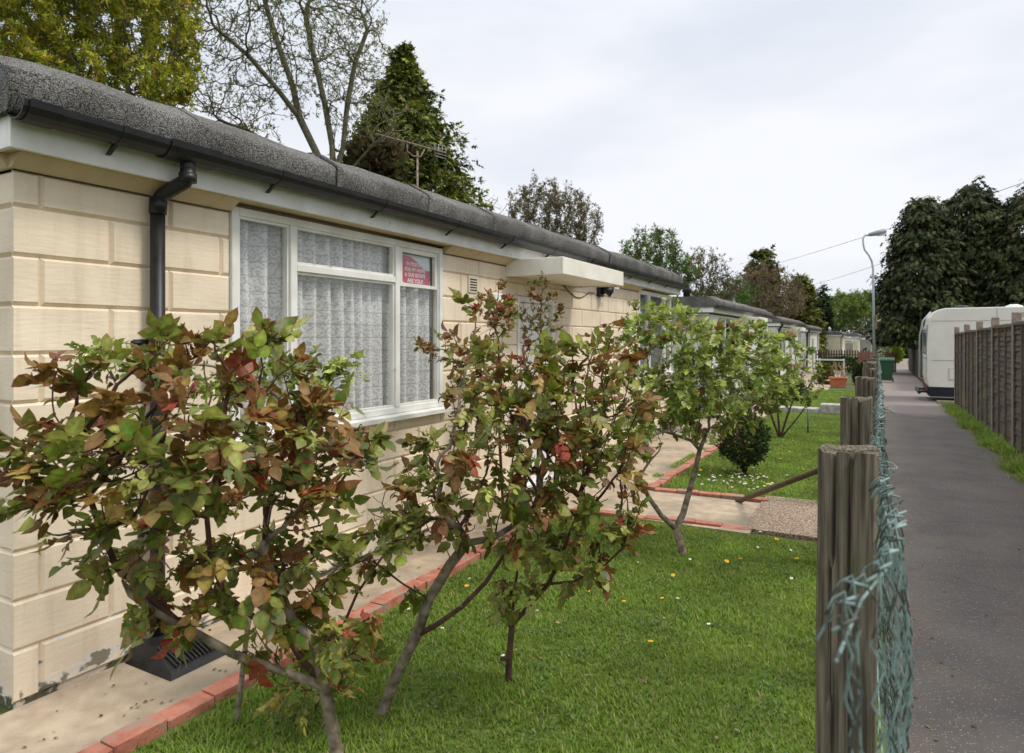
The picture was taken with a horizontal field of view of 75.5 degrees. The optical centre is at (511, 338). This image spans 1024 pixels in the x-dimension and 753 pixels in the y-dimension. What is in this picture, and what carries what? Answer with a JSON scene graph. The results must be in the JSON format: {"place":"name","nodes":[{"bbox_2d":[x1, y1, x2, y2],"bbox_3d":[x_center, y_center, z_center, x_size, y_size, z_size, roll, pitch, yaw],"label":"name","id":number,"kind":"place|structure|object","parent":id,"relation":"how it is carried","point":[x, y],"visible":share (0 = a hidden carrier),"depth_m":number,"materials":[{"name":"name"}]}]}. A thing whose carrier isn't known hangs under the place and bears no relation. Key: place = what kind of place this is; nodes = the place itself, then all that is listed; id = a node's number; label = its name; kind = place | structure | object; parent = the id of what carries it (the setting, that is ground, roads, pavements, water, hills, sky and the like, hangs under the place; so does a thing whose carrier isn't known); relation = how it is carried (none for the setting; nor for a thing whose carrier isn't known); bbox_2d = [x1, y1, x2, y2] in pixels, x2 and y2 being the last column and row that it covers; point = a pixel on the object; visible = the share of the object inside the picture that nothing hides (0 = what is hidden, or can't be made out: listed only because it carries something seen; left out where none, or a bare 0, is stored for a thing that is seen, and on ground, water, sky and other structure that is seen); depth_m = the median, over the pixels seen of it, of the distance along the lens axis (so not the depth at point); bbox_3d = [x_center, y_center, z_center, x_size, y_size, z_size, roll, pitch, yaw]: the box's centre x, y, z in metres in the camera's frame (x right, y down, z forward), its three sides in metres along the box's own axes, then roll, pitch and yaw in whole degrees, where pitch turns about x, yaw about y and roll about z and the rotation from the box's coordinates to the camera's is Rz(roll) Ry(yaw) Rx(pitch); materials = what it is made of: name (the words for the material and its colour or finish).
{"place":"outdoors","nodes":[
{"label":"outdoors","id":0,"kind":"place"},
{"bbox_2d":[0,500,545,752],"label":"side path","id":1,"kind":"structure","parent":0,"point":[76,722],"depth_m":3.06,"materials":[{"name":"concrete"}]},
{"bbox_2d":[125,632,224,681],"bbox_3d":[-1.712,1.582,3.382,0.367,0.105,0.317,0,0,29],"label":"drain cover","id":2,"kind":"object","parent":1,"relation":"on","point":[199,655],"visible":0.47,"depth_m":3.29,"materials":[{"name":"black plastic"}]},
{"bbox_2d":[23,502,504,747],"bbox_3d":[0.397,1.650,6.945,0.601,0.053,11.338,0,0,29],"label":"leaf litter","id":3,"kind":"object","parent":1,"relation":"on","point":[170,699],"visible":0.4,"depth_m":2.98,"materials":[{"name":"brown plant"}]},
{"bbox_2d":[413,279,533,522],"bbox_3d":[-0.107,0.603,5.151,0.750,2.151,1.367,0,0,29],"label":"rose bush","id":4,"kind":"object","parent":1,"relation":"on","point":[498,311],"visible":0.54,"depth_m":4.92,"materials":[{"name":"green plant"}]},
{"bbox_2d":[516,270,569,487],"bbox_3d":[0.248,0.538,5.841,0.501,2.273,0.562,0,0,-43],"label":"climbing rose","id":5,"kind":"object","parent":1,"relation":"on","point":[528,342],"visible":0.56,"depth_m":5.77,"materials":[{"name":"plant"}]},
{"bbox_2d":[0,346,921,719],"bbox_3d":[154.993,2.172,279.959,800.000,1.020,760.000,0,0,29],"label":"ground","id":6,"kind":"structure","parent":0,"point":[846,388],"depth_m":12.89,"materials":[{"name":"soil"}]},
{"bbox_2d":[0,0,207,111],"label":"oak tree","id":7,"kind":"object","parent":6,"relation":"on","point":[44,39],"visible":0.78,"depth_m":15.51,"materials":[{"name":"green plant"}]},
{"bbox_2d":[162,0,413,166],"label":"ash tree","id":8,"kind":"object","parent":6,"relation":"on","point":[354,63],"visible":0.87,"depth_m":19.82,"materials":[{"name":"brown plant"}]},
{"bbox_2d":[78,511,556,752],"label":"brick edging","id":9,"kind":"object","parent":6,"relation":"on","point":[125,739],"visible":0.5,"depth_m":2.98,"materials":[{"name":"red brick"}]},
{"bbox_2d":[0,55,689,709],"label":"bungalow","id":10,"kind":"object","parent":6,"relation":"on","point":[120,213],"visible":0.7,"depth_m":3.48,"materials":[{"name":"beige brick"}]},
{"bbox_2d":[240,220,281,423],"bbox_3d":[-1.614,-0.100,4.188,0.104,1.300,0.525,0,0,29],"label":"net curtain","id":11,"kind":"object","parent":10,"relation":"hanging from","point":[261,267],"visible":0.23,"depth_m":4.19,"materials":[{"name":"white fabric"}]},
{"bbox_2d":[225,206,452,444],"bbox_3d":[-1.120,-0.075,4.849,0.133,1.420,2.240,0,0,29],"label":"window","id":12,"kind":"structure","parent":10,"relation":"in","point":[291,268],"depth_m":4.89,"materials":[{"name":"white paint"}]},
{"bbox_2d":[298,231,388,411],"bbox_3d":[-1.221,-0.100,4.897,0.104,1.300,1.085,0,0,29],"label":"net curtain","id":13,"kind":"object","parent":10,"relation":"hanging from","point":[348,318],"visible":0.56,"depth_m":4.90,"materials":[{"name":"white fabric"}]},
{"bbox_2d":[375,130,445,186],"bbox_3d":[-1.433,-2.082,9.526,1.115,1.604,0.201,0,0,-36],"label":"tv aerial","id":14,"kind":"object","parent":10,"relation":"attached to","point":[401,140],"visible":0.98,"depth_m":9.59,"materials":[{"name":"metal"}]},
{"bbox_2d":[400,253,431,402],"bbox_3d":[-0.820,-0.100,5.620,0.105,1.300,0.560,0,0,29],"label":"net curtain","id":15,"kind":"object","parent":10,"relation":"hanging from","point":[415,322],"visible":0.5,"depth_m":5.57,"materials":[{"name":"white fabric"}]},
{"bbox_2d":[402,253,429,285],"bbox_3d":[-0.812,-0.573,5.521,0.007,0.242,0.430,0,0,29],"label":"campaign poster","id":16,"kind":"object","parent":10,"relation":"attached to","point":[415,269],"visible":1,"depth_m":5.53,"materials":[{"name":"red paper"}]},
{"bbox_2d":[516,296,554,488],"bbox_3d":[0.244,0.585,7.409,0.130,2.070,0.900,0,0,29],"label":"door","id":17,"kind":"structure","parent":10,"relation":"in","point":[526,300],"depth_m":7.33,"materials":[{"name":"white paint"}]},
{"bbox_2d":[640,294,660,370],"bbox_3d":[2.382,-0.100,11.374,0.104,1.300,1.770,0,0,29],"label":"net curtain","id":18,"kind":"object","parent":10,"relation":"hanging from","point":[654,359],"visible":0.04,"depth_m":11.42,"materials":[{"name":"white fabric"}]},
{"bbox_2d":[637,290,673,378],"bbox_3d":[2.472,-0.075,11.336,0.133,1.420,1.910,0,0,29],"label":"window","id":19,"kind":"structure","parent":10,"relation":"in","point":[648,294],"depth_m":11.55,"materials":[{"name":"white paint"}]},
{"bbox_2d":[343,127,411,181],"bbox_3d":[-4.287,-2.501,20.999,2.289,8.348,2.220,0,0,29],"label":"tree","id":20,"kind":"object","parent":6,"relation":"on","point":[394,155],"visible":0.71,"depth_m":20.46,"materials":[{"name":"green plant"}]},
{"bbox_2d":[325,39,495,211],"bbox_3d":[-3.867,-4.452,23.704,12.648,12.625,11.906,0,0,29],"label":"conifer tree","id":21,"kind":"object","parent":6,"relation":"on","point":[404,73],"visible":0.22,"depth_m":23.23,"materials":[{"name":"green plant"}]},
{"bbox_2d":[476,197,506,213],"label":"ash tree","id":22,"kind":"object","parent":6,"relation":"on","point":[494,204],"visible":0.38,"depth_m":27.83,"materials":[{"name":"green plant"}]},
{"bbox_2d":[505,168,604,245],"bbox_3d":[1.873,-2.898,30.045,4.704,9.581,4.423,0,0,29],"label":"bare tree","id":23,"kind":"object","parent":6,"relation":"on","point":[557,203],"visible":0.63,"depth_m":29.45,"materials":[{"name":"brown plant"}]},
{"bbox_2d":[618,223,701,296],"bbox_3d":[7.298,-1.917,33.054,4.103,7.725,3.268,0,0,-2],"label":"leafy tree","id":24,"kind":"object","parent":6,"relation":"on","point":[676,266],"visible":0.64,"depth_m":32.48,"materials":[{"name":"green plant"}]},
{"bbox_2d":[572,507,748,529],"bbox_3d":[1.315,1.654,6.010,1.590,0.092,0.124,0,0,23],"label":"brick edging","id":25,"kind":"object","parent":6,"relation":"on","point":[672,519],"visible":0.34,"depth_m":5.89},
{"bbox_2d":[647,434,738,490],"bbox_3d":[2.780,1.666,9.477,0.136,0.123,5.238,0,0,29],"label":"brick edging","id":26,"kind":"object","parent":6,"relation":"on","point":[667,477],"visible":0.57,"depth_m":8.08,"materials":[{"name":"red brick"}]},
{"bbox_2d":[682,365,726,418],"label":"bush","id":27,"kind":"object","parent":6,"relation":"on","point":[700,405],"visible":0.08,"depth_m":14.28,"materials":[{"name":"green plant"}]},
{"bbox_2d":[681,245,741,300],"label":"bare tree","id":28,"kind":"object","parent":6,"relation":"on","point":[728,285],"visible":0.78,"depth_m":36.62,"materials":[{"name":"brown plant"}]},
{"bbox_2d":[691,282,734,300],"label":"leafy tree","id":29,"kind":"object","parent":6,"relation":"on","point":[695,294],"visible":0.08,"depth_m":47.35,"materials":[{"name":"green plant"}]},
{"bbox_2d":[671,287,775,398],"bbox_3d":[5.115,0.267,23.458,7.253,3.600,10.820,0,0,29],"label":"bungalow","id":30,"kind":"object","parent":6,"relation":"on","point":[712,308],"visible":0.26,"depth_m":18.32,"materials":[{"name":"white paint"}]},
{"bbox_2d":[717,315,731,364],"bbox_3d":[6.185,0.057,19.265,0.071,1.420,2.100,0,0,29],"label":"window","id":31,"kind":"structure","parent":30,"relation":"in","point":[725,317],"depth_m":19.23,"materials":[{"name":"white paint"}]},
{"bbox_2d":[719,275,757,304],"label":"leafy tree","id":32,"kind":"object","parent":6,"relation":"on","point":[742,296],"visible":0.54,"depth_m":43.51,"materials":[{"name":"green plant"}]},
{"bbox_2d":[737,244,795,318],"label":"conifer tree","id":33,"kind":"object","parent":6,"relation":"on","point":[762,255],"visible":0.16,"depth_m":59.19,"materials":[{"name":"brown plant"}]},
{"bbox_2d":[726,316,806,380],"bbox_3d":[11.557,0.547,35.094,7.254,3.306,10.820,0,0,29],"label":"bungalow","id":34,"kind":"object","parent":6,"relation":"on","point":[778,324],"visible":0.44,"depth_m":31.77,"materials":[{"name":"white paint"}]},
{"bbox_2d":[780,327,785,357],"bbox_3d":[12.627,0.190,30.900,0.071,1.420,2.100,0,0,29],"label":"window","id":35,"kind":"structure","parent":34,"relation":"in","point":[781,330],"depth_m":31.08,"materials":[{"name":"white paint"}]},
{"bbox_2d":[789,338,791,362],"bbox_3d":[14.072,0.850,33.415,0.027,2.000,0.900,0,0,29],"label":"door","id":36,"kind":"structure","parent":34,"relation":"in","point":[790,349],"depth_m":33.24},
{"bbox_2d":[798,331,800,344],"bbox_3d":[16.211,0.190,37.375,0.071,1.420,1.700,0,0,29],"label":"window","id":37,"kind":"structure","parent":34,"relation":"in","point":[799,333],"depth_m":37.34,"materials":[{"name":"white paint"}]},
{"bbox_2d":[726,260,807,318],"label":"bare tree","id":38,"kind":"object","parent":6,"relation":"on","point":[781,307],"visible":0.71,"depth_m":54.65,"materials":[{"name":"brown plant"}]},
{"bbox_2d":[743,495,816,541],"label":"gravel path","id":39,"kind":"structure","parent":6,"relation":"on","point":[783,517],"depth_m":5.96,"materials":[{"name":"beige gravel"}]},
{"bbox_2d":[748,403,839,413],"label":"stone kerb","id":40,"kind":"structure","parent":6,"relation":"on","point":[829,408],"depth_m":15.43,"materials":[{"name":"grey stone"}]},
{"bbox_2d":[784,272,828,358],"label":"conifer tree","id":41,"kind":"object","parent":6,"relation":"on","point":[811,317],"visible":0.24,"depth_m":59.09,"materials":[{"name":"green plant"}]},
{"bbox_2d":[801,325,822,369],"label":"bungalow","id":42,"kind":"object","parent":6,"relation":"on","point":[810,336],"visible":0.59,"depth_m":43.36,"materials":[{"name":"white paint"}]},
{"bbox_2d":[812,338,813,367],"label":"door","id":43,"kind":"structure","parent":42,"relation":"in","point":[812,338],"depth_m":45.04,"materials":[{"name":"white"}]},
{"bbox_2d":[817,333,818,352],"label":"window","id":44,"kind":"structure","parent":42,"relation":"in","point":[817,333],"depth_m":48.71,"materials":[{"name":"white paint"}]},
{"bbox_2d":[734,351,914,752],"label":"chain link fence","id":45,"kind":"object","parent":6,"relation":"on","point":[856,546],"visible":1,"depth_m":1.64,"materials":[{"name":"green plastic"}]},
{"bbox_2d":[816,362,834,384],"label":"bush","id":46,"kind":"object","parent":6,"relation":"on","point":[827,367],"visible":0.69,"depth_m":26.86,"materials":[{"name":"green plant"}]},
{"bbox_2d":[813,282,838,330],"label":"conifer tree","id":47,"kind":"object","parent":6,"relation":"on","point":[827,309],"visible":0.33,"depth_m":74.47,"materials":[{"name":"green plant"}]},
{"bbox_2d":[822,327,849,356],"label":"bungalow","id":48,"kind":"object","parent":6,"relation":"on","point":[835,340],"visible":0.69,"depth_m":59.49,"materials":[{"name":"beige paint"}]},
{"bbox_2d":[828,362,847,386],"bbox_3d":[12.420,1.355,25.200,0.660,0.952,0.380,0,0,29],"label":"planter trough","id":49,"kind":"object","parent":6,"relation":"on","point":[840,381],"visible":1,"depth_m":25.10,"materials":[{"name":"ceramic"}]},
{"bbox_2d":[814,355,868,371],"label":"hedge","id":50,"kind":"object","parent":6,"relation":"on","point":[848,361],"visible":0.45,"depth_m":39.68,"materials":[{"name":"green plant"}]},
{"bbox_2d":[813,287,879,333],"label":"leafy tree","id":51,"kind":"object","parent":6,"relation":"on","point":[852,307],"visible":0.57,"depth_m":82.23,"materials":[{"name":"green plant"}]},
{"bbox_2d":[845,330,864,360],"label":"bungalow","id":52,"kind":"object","parent":6,"relation":"on","point":[852,342],"visible":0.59,"depth_m":69.85,"materials":[{"name":"beige paint"}]},
{"bbox_2d":[845,343,852,351],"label":"window","id":53,"kind":"structure","parent":52,"relation":"in","point":[848,346],"depth_m":69.95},
{"bbox_2d":[851,360,866,384],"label":"bush","id":54,"kind":"object","parent":6,"relation":"on","point":[858,367],"visible":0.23,"depth_m":26.96,"materials":[{"name":"green plant"}]},
{"bbox_2d":[837,309,881,334],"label":"leafy tree","id":55,"kind":"object","parent":6,"relation":"on","point":[868,322],"visible":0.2,"depth_m":97.61,"materials":[{"name":"green plant"}]},
{"bbox_2d":[858,352,872,373],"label":"brown garden gate","id":56,"kind":"structure","parent":6,"relation":"on","point":[861,356],"depth_m":35.35,"materials":[{"name":"brown wood"}]},
{"bbox_2d":[860,335,872,351],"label":"bungalow","id":57,"kind":"object","parent":6,"relation":"on","point":[864,345],"visible":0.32,"depth_m":80.26,"materials":[{"name":"paint"}]},
{"bbox_2d":[862,229,886,353],"bbox_3d":[11.771,-0.830,21.487,0.790,5.489,0.190,0,0,-2],"label":"street lamp","id":58,"kind":"object","parent":6,"relation":"on","point":[881,232],"visible":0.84,"depth_m":21.47,"materials":[{"name":"grey metal"}]},
{"bbox_2d":[841,323,912,356],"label":"scrub","id":59,"kind":"object","parent":6,"relation":"on","point":[877,347],"depth_m":97.27,"materials":[{"name":"green plant"}]},
{"bbox_2d":[890,346,904,362],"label":"bush","id":60,"kind":"object","parent":6,"relation":"on","point":[900,352],"visible":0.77,"depth_m":55.73,"materials":[{"name":"green plant"}]},
{"bbox_2d":[903,346,918,358],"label":"bush","id":61,"kind":"object","parent":6,"relation":"on","point":[906,354],"visible":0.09,"depth_m":85.57,"materials":[{"name":"green plant"}]},
{"bbox_2d":[908,347,923,381],"bbox_3d":[20.769,1.217,33.818,0.120,1.744,24.692,0,0,29],"label":"close board fence","id":62,"kind":"object","parent":6,"relation":"on","point":[913,356],"visible":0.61,"depth_m":36.41,"materials":[{"name":"brown wood"}]},
{"bbox_2d":[852,195,982,362],"bbox_3d":[22.881,-2.825,37.035,6.830,10.316,6.864,0,0,29],"label":"cypress tree","id":63,"kind":"object","parent":6,"relation":"on","point":[926,248],"visible":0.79,"depth_m":35.85,"materials":[{"name":"green plant"}]},
{"bbox_2d":[913,175,1023,347],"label":"cypress tree","id":64,"kind":"object","parent":6,"relation":"on","point":[981,210],"visible":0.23,"depth_m":36.63,"materials":[{"name":"green plant"}]},
{"bbox_2d":[954,312,1023,455],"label":"panel fence","id":65,"kind":"object","parent":6,"relation":"on","point":[989,376],"visible":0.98,"depth_m":11.57,"materials":[{"name":"wood"}]},
{"bbox_2d":[964,179,1023,306],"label":"cypress tree","id":66,"kind":"object","parent":6,"relation":"on","point":[1008,266],"visible":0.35,"depth_m":35.09,"materials":[{"name":"green plant"}]},
{"bbox_2d":[130,513,884,752],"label":"lawn","id":67,"kind":"structure","parent":0,"point":[534,735],"depth_m":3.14,"materials":[{"name":"green plant"}]},
{"bbox_2d":[0,307,395,752],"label":"rose bush","id":68,"kind":"object","parent":67,"relation":"on","point":[187,491],"visible":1,"depth_m":1.90,"materials":[{"name":"green plant"}]},
{"bbox_2d":[64,335,369,723],"bbox_3d":[-1.233,0.828,2.835,1.219,1.687,0.406,0,0,-14],"label":"rose bush","id":69,"kind":"object","parent":67,"relation":"on","point":[333,367],"visible":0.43,"depth_m":2.86,"materials":[{"name":"green plant"}]},
{"bbox_2d":[244,615,396,739],"bbox_3d":[-0.810,1.432,2.805,0.616,0.500,0.380,0,0,-13],"label":"rose bush","id":70,"kind":"object","parent":67,"relation":"on","point":[380,656],"visible":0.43,"depth_m":2.75,"materials":[{"name":"green plant"}]},
{"bbox_2d":[339,483,404,622],"bbox_3d":[-0.735,1.206,3.423,0.449,0.933,0.222,0,0,16],"label":"rose bush","id":71,"kind":"object","parent":67,"relation":"on","point":[357,587],"visible":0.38,"depth_m":3.43,"materials":[{"name":"green plant"}]},
{"bbox_2d":[323,287,598,716],"bbox_3d":[-0.186,0.730,2.816,1.109,1.918,0.691,0,0,6],"label":"rose bush","id":72,"kind":"object","parent":67,"relation":"on","point":[517,509],"visible":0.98,"depth_m":2.73,"materials":[{"name":"green plant"}]},
{"bbox_2d":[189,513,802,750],"bbox_3d":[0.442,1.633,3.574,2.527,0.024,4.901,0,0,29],"label":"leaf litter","id":73,"kind":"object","parent":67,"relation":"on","point":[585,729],"visible":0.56,"depth_m":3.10,"materials":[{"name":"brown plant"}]},
{"bbox_2d":[272,522,816,752],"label":"clover patch","id":74,"kind":"object","parent":67,"relation":"on","point":[569,701],"visible":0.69,"depth_m":3.41,"materials":[{"name":"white plant"}]},
{"bbox_2d":[481,318,666,681],"bbox_3d":[0.263,0.795,2.953,0.805,1.771,0.655,0,0,-2],"label":"rose bush","id":75,"kind":"object","parent":67,"relation":"on","point":[552,558],"visible":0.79,"depth_m":2.90,"materials":[{"name":"green plant"}]},
{"bbox_2d":[605,296,804,555],"bbox_3d":[1.491,0.677,5.112,1.663,2.023,0.890,0,0,-3],"label":"rose tree","id":76,"kind":"object","parent":67,"relation":"on","point":[679,410],"visible":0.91,"depth_m":5.02,"materials":[{"name":"green plant"}]},
{"bbox_2d":[0,0,1023,330],"label":"sky","id":77,"kind":"structure","parent":0,"point":[738,127],"materials":[{"name":"white"}]},
{"bbox_2d":[504,479,759,534],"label":"entrance path","id":78,"kind":"structure","parent":0,"point":[728,511],"depth_m":6.44,"materials":[{"name":"concrete"}]},
{"bbox_2d":[552,409,766,487],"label":"side path","id":79,"kind":"structure","parent":0,"point":[672,450],"depth_m":9.42,"materials":[{"name":"concrete"}]},
{"bbox_2d":[647,437,727,490],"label":"edging grass","id":80,"kind":"structure","parent":79,"relation":"on","point":[688,457],"depth_m":8.81,"materials":[{"name":"green plant"}]},
{"bbox_2d":[660,411,839,504],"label":"lawn","id":81,"kind":"structure","parent":0,"point":[754,476],"depth_m":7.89,"materials":[{"name":"plant"}]},
{"bbox_2d":[655,487,767,502],"bbox_3d":[2.061,1.641,6.898,1.135,0.081,0.123,0,0,25],"label":"brick edging","id":82,"kind":"object","parent":81,"relation":"on","point":[730,496],"visible":0.56,"depth_m":6.85,"materials":[{"name":"red brick"}]},
{"bbox_2d":[687,320,790,414],"bbox_3d":[3.976,0.688,11.976,1.966,2.073,1.124,0,0,-12],"label":"rose tree","id":83,"kind":"object","parent":81,"relation":"on","point":[733,389],"visible":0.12,"depth_m":11.94,"materials":[{"name":"green plant"}]},
{"bbox_2d":[715,407,771,474],"bbox_3d":[2.814,1.242,8.032,0.645,0.838,0.673,0,0,29],"label":"clipped shrub","id":84,"kind":"object","parent":81,"relation":"on","point":[745,459],"visible":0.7,"depth_m":7.90,"materials":[{"name":"green plant"}]},
{"bbox_2d":[746,334,829,436],"bbox_3d":[4.642,0.800,11.145,1.369,1.841,0.891,0,0,10],"label":"rose tree","id":85,"kind":"object","parent":81,"relation":"on","point":[810,351],"visible":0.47,"depth_m":11.18,"materials":[{"name":"green plant"}]},
{"bbox_2d":[754,409,839,433],"bbox_3d":[5.268,1.500,11.828,2.462,0.500,0.028,0,0,29],"label":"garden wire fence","id":86,"kind":"object","parent":81,"relation":"on","point":[808,423],"visible":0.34,"depth_m":11.81,"materials":[{"name":"green"}]},
{"bbox_2d":[768,374,808,400],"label":"bush","id":87,"kind":"object","parent":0,"point":[802,385],"visible":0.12,"depth_m":18.77,"materials":[{"name":"green plant"}]},
{"bbox_2d":[751,389,854,406],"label":"lawn grass","id":88,"kind":"structure","parent":0,"point":[822,398],"depth_m":19.81,"materials":[{"name":"green plant"}]},
{"bbox_2d":[763,366,848,389],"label":"garden path","id":89,"kind":"structure","parent":0,"point":[807,376],"depth_m":31.77,"materials":[{"name":"concrete"}]},
{"bbox_2d":[794,358,844,376],"bbox_3d":[12.674,1.345,27.331,1.900,1.050,0.100,0,0,29],"label":"white rail","id":90,"kind":"object","parent":89,"relation":"on","point":[843,360],"visible":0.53,"depth_m":27.00,"materials":[{"name":"paint"}]},
{"bbox_2d":[815,349,869,367],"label":"picket fence","id":91,"kind":"object","parent":89,"relation":"on","point":[836,354],"visible":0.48,"depth_m":44.95,"materials":[{"name":"brown wood"}]},
{"bbox_2d":[734,182,1023,274],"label":"overhead cable","id":92,"kind":"object","parent":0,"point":[904,223],"visible":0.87,"depth_m":31.34,"materials":[{"name":"grey plastic"}]},
{"bbox_2d":[817,208,1023,283],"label":"overhead cable","id":93,"kind":"object","parent":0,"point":[976,227],"visible":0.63,"depth_m":35.69,"materials":[{"name":"grey plastic"}]},
{"bbox_2d":[881,358,1023,752],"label":"path","id":94,"kind":"structure","parent":0,"point":[976,648],"depth_m":4.59,"materials":[{"name":"grey asphalt"}]},
{"bbox_2d":[880,357,894,381],"bbox_3d":[16.405,1.359,29.013,0.640,1.078,0.818,0,0,29],"label":"wheelie bin","id":95,"kind":"object","parent":94,"relation":"on","point":[886,364],"visible":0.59,"depth_m":28.73,"materials":[{"name":"green plastic"}]},
{"bbox_2d":[885,352,895,371],"bbox_3d":[22.852,1.423,39.945,0.590,1.213,0.030,0,0,29],"label":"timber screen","id":96,"kind":"object","parent":94,"relation":"on","point":[887,354],"visible":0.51,"depth_m":39.86,"materials":[{"name":"brown wood"}]},
{"bbox_2d":[937,400,953,403],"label":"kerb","id":97,"kind":"structure","parent":94,"relation":"on","point":[941,401],"depth_m":18.09,"materials":[{"name":"concrete"}]},
{"bbox_2d":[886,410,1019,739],"bbox_3d":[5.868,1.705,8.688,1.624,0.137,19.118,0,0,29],"label":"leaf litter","id":98,"kind":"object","parent":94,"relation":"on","point":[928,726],"visible":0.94,"depth_m":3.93,"materials":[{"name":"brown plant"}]},
{"bbox_2d":[915,304,1023,396],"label":"caravan","id":99,"kind":"object","parent":94,"relation":"on","point":[937,329],"visible":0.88,"depth_m":18.73,"materials":[{"name":"white"}]},
{"bbox_2d":[923,332,925,353],"bbox_3d":[12.426,0.140,19.868,0.064,0.680,1.800,0,0,29],"label":"rear window","id":100,"kind":"structure","parent":99,"relation":"in","point":[924,333],"depth_m":19.91,"materials":[{"name":"grey glass"}]},
{"bbox_2d":[938,400,1023,483],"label":"verge grass","id":101,"kind":"structure","parent":0,"point":[987,437],"depth_m":10.50,"materials":[{"name":"green plant"}]}
]}

